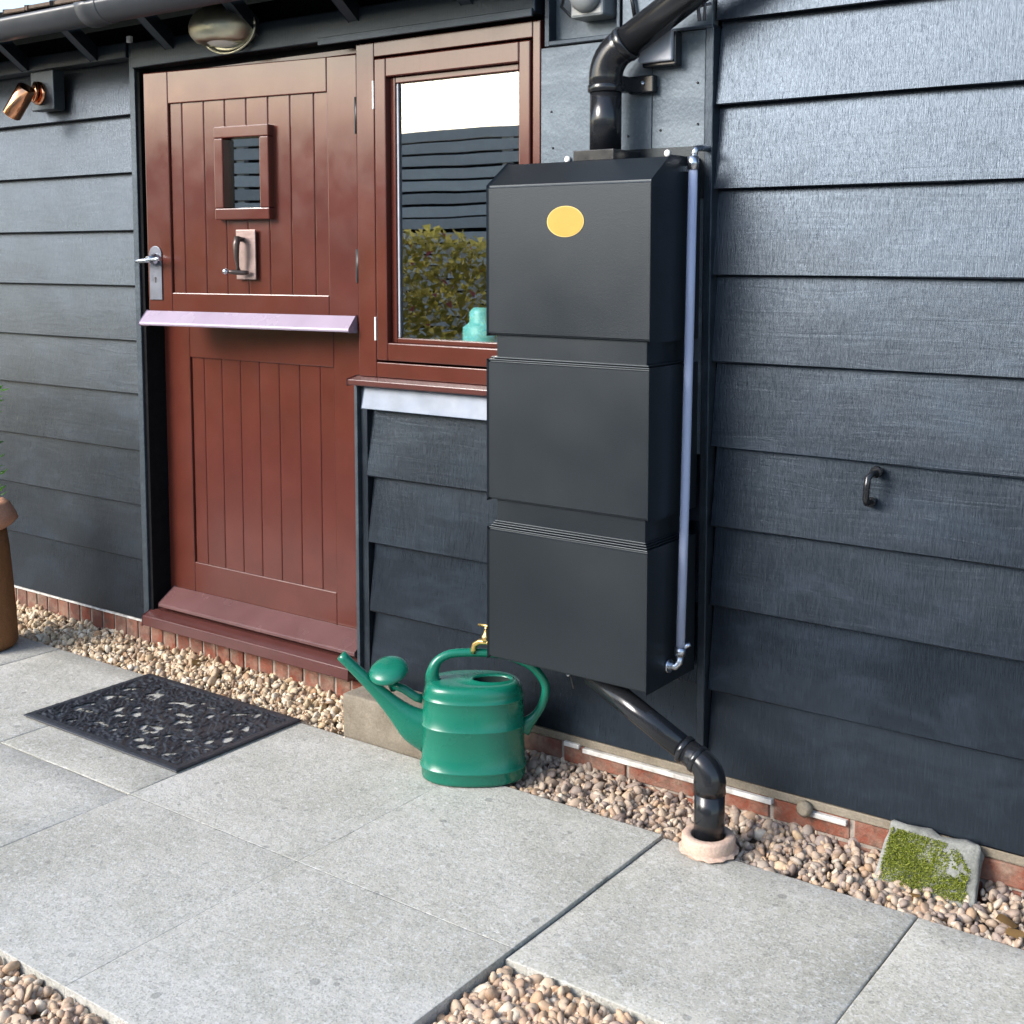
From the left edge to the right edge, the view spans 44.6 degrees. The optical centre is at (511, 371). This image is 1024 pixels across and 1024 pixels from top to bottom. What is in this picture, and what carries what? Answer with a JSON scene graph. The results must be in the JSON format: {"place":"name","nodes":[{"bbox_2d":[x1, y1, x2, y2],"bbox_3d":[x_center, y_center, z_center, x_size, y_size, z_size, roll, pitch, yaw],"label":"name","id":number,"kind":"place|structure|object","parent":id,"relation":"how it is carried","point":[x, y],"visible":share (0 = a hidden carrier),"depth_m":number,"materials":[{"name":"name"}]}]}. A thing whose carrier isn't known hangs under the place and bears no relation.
{"place":"outdoors","nodes":[
{"label":"outdoors","id":0,"kind":"place"},
{"bbox_2d":[0,0,48,11],"label":"sky","id":1,"kind":"structure","parent":0,"point":[4,4],"materials":[{"name":"white"}]},
{"bbox_2d":[0,956,102,1023],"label":"gravel","id":2,"kind":"structure","parent":0,"point":[23,998],"depth_m":2.61,"materials":[{"name":"beige gravel"}]},
{"bbox_2d":[462,307,496,341],"bbox_3d":[-0.103,-0.149,4.063,0.132,0.120,0.092,4,7,36],"label":"cyan bottle","id":3,"kind":"object","parent":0,"point":[474,328],"visible":0.56,"depth_m":4.03,"materials":[{"name":"glass"}]},
{"bbox_2d":[0,636,1023,1023],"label":"paving","id":4,"kind":"structure","parent":0,"point":[298,872],"depth_m":2.99,"materials":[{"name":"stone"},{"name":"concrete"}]},
{"bbox_2d":[0,497,18,650],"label":"terracotta pot","id":5,"kind":"object","parent":4,"relation":"on","point":[9,637],"visible":1,"depth_m":4.91,"materials":[{"name":"orange ceramic"}]},
{"bbox_2d":[0,385,7,494],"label":"potted plant","id":6,"kind":"object","parent":5,"relation":"in","point":[3,471],"visible":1,"depth_m":4.91,"materials":[{"name":"green plant"}]},
{"bbox_2d":[23,673,301,772],"bbox_3d":[-1.172,1.155,4.180,0.791,0.009,0.518,4,7,36],"label":"door mat","id":7,"kind":"object","parent":4,"relation":"on","point":[215,727],"depth_m":4.15,"materials":[{"name":"rubber"}]},
{"bbox_2d":[337,648,549,787],"bbox_3d":[-0.203,1.011,3.720,0.632,0.385,0.214,0,5,0],"label":"watering can","id":8,"kind":"object","parent":4,"relation":"on","point":[466,728],"visible":0.99,"depth_m":3.65,"materials":[{"name":"green plastic"}]},
{"bbox_2d":[31,632,1023,1019],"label":"ground","id":9,"kind":"structure","parent":0,"point":[33,1016],"depth_m":3.32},
{"bbox_2d":[16,600,345,737],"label":"gravel","id":10,"kind":"structure","parent":9,"relation":"on","point":[82,636],"depth_m":4.71,"materials":[{"name":"beige gravel"}]},
{"bbox_2d":[192,659,202,666],"bbox_3d":[-1.176,1.108,4.723,0.075,0.009,0.063,22,10,-16],"label":"fallen leaf","id":11,"kind":"object","parent":10,"relation":"on","point":[195,662],"visible":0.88,"depth_m":4.72,"materials":[{"name":"brown plant"}]},
{"bbox_2d":[343,686,422,758],"bbox_3d":[-0.332,1.138,4.017,0.428,0.177,0.167,4,7,36],"label":"concrete block","id":12,"kind":"object","parent":9,"relation":"on","point":[367,719],"depth_m":4.01,"materials":[{"name":"beige concrete"}]},
{"bbox_2d":[0,0,1023,903],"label":"black barn","id":13,"kind":"structure","parent":9,"relation":"on","point":[244,396],"depth_m":3.88,"materials":[{"name":"wood"}]},
{"bbox_2d":[31,69,64,112],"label":"mounting block","id":14,"kind":"structure","parent":13,"relation":"attached to","point":[52,80],"depth_m":5.01,"materials":[{"name":"grey metal"}]},
{"bbox_2d":[3,81,45,120],"bbox_3d":[-1.952,-1.085,4.994,0.136,0.160,0.130,4,7,36],"label":"copper spotlight","id":15,"kind":"object","parent":14,"relation":"attached to","point":[22,97],"visible":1,"depth_m":4.96,"materials":[{"name":"orange metal"}]},
{"bbox_2d":[188,4,255,54],"bbox_3d":[-1.020,-1.193,4.319,0.281,0.177,0.140,4,7,36],"label":"bulkhead lamp","id":16,"kind":"object","parent":13,"relation":"attached to","point":[219,27],"visible":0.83,"depth_m":4.26,"materials":[{"name":"gold metal"}]},
{"bbox_2d":[135,54,358,332],"bbox_3d":[-0.937,-0.605,4.355,0.969,0.919,0.117,3,6,28],"label":"upper door leaf","id":17,"kind":"structure","parent":13,"relation":"in","point":[290,262],"depth_m":4.35,"materials":[{"name":"red paint"}]},
{"bbox_2d":[158,326,359,657],"bbox_3d":[-0.933,0.386,4.592,1.092,1.125,0.135,4,7,36],"label":"lower door leaf","id":18,"kind":"structure","parent":13,"relation":"in","point":[261,427],"depth_m":4.61,"materials":[{"name":"red paint"}]},
{"bbox_2d":[346,20,546,395],"bbox_3d":[-0.210,-0.494,3.935,0.756,1.119,0.121,4,7,36],"label":"window","id":19,"kind":"structure","parent":13,"relation":"in","point":[387,359],"depth_m":4.03,"materials":[{"name":"red paint"}]},
{"bbox_2d":[560,0,615,21],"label":"motion sensor","id":20,"kind":"object","parent":13,"relation":"attached to","point":[588,10],"visible":1,"depth_m":3.50,"materials":[{"name":"black plastic"}]},
{"bbox_2d":[471,144,710,695],"bbox_3d":[0.203,0.135,3.505,0.674,1.508,0.268,4,7,36],"label":"rain tank","id":21,"kind":"object","parent":13,"relation":"attached to","point":[592,290],"visible":1,"depth_m":3.36,"materials":[{"name":"plastic"}]},
{"bbox_2d":[584,678,738,862],"bbox_3d":[0.391,1.048,3.350,0.474,0.445,0.160,4,7,36],"label":"drain pipe","id":22,"kind":"object","parent":21,"relation":"attached to","point":[708,835],"visible":0.97,"depth_m":3.25,"materials":[{"name":"black plastic"}]},
{"bbox_2d":[630,0,635,16],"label":"loose cable","id":23,"kind":"object","parent":13,"relation":"attached to","point":[633,8],"visible":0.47,"depth_m":3.45,"materials":[{"name":"black plastic"}]},
{"bbox_2d":[588,0,708,149],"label":"downpipe","id":24,"kind":"object","parent":13,"relation":"attached to","point":[619,50],"visible":0.99,"depth_m":3.38,"materials":[{"name":"black plastic"}]},
{"bbox_2d":[638,29,681,68],"bbox_3d":[0.402,-0.876,3.396,0.108,0.092,0.054,4,7,36],"label":"junction box","id":25,"kind":"object","parent":13,"relation":"attached to","point":[664,51],"visible":0.71,"depth_m":3.37,"materials":[{"name":"grey plastic"}]},
{"bbox_2d":[697,2,711,20],"bbox_3d":[0.506,-0.969,3.315,0.046,0.074,0.014,4,7,36],"label":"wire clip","id":26,"kind":"object","parent":13,"relation":"attached to","point":[704,11],"visible":0.68,"depth_m":3.31,"materials":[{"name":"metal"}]},
{"bbox_2d":[862,466,882,507],"bbox_3d":[0.906,0.294,3.157,0.041,0.106,0.061,4,7,36],"label":"wall handle","id":27,"kind":"object","parent":13,"relation":"attached to","point":[867,499],"visible":1,"depth_m":3.14,"materials":[{"name":"black metal"}]},
{"bbox_2d":[433,966,644,1023],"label":"gravel","id":28,"kind":"structure","parent":9,"relation":"on","point":[502,995],"depth_m":2.60,"materials":[{"name":"beige gravel"}]},
{"bbox_2d":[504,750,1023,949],"bbox_3d":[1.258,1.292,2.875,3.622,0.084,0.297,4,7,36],"label":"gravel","id":29,"kind":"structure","parent":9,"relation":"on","point":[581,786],"depth_m":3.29,"materials":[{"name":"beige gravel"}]},
{"bbox_2d":[909,892,920,896],"bbox_3d":[0.977,1.268,3.024,0.032,0.012,0.031,0,5,-2],"label":"fallen leaf","id":30,"kind":"object","parent":29,"relation":"on","point":[914,895],"visible":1,"depth_m":3.02,"materials":[{"name":"brown plant"}]},
{"bbox_2d":[873,819,983,924],"bbox_3d":[1.028,1.236,3.087,0.255,0.160,0.151,4,7,36],"label":"mossy stone","id":31,"kind":"object","parent":29,"relation":"on","point":[911,856],"visible":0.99,"depth_m":3.09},
{"bbox_2d":[996,914,1017,927],"bbox_3d":[1.145,1.272,2.889,0.055,0.009,0.046,14,13,0],"label":"fallen leaf","id":32,"kind":"object","parent":29,"relation":"on","point":[1004,919],"visible":1,"depth_m":2.89,"materials":[{"name":"brown plant"}]},
{"bbox_2d":[1005,927,1023,938],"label":"fallen leaf","id":33,"kind":"object","parent":29,"relation":"on","point":[1014,933],"visible":1,"depth_m":2.85,"materials":[{"name":"brown plant"}]}
]}

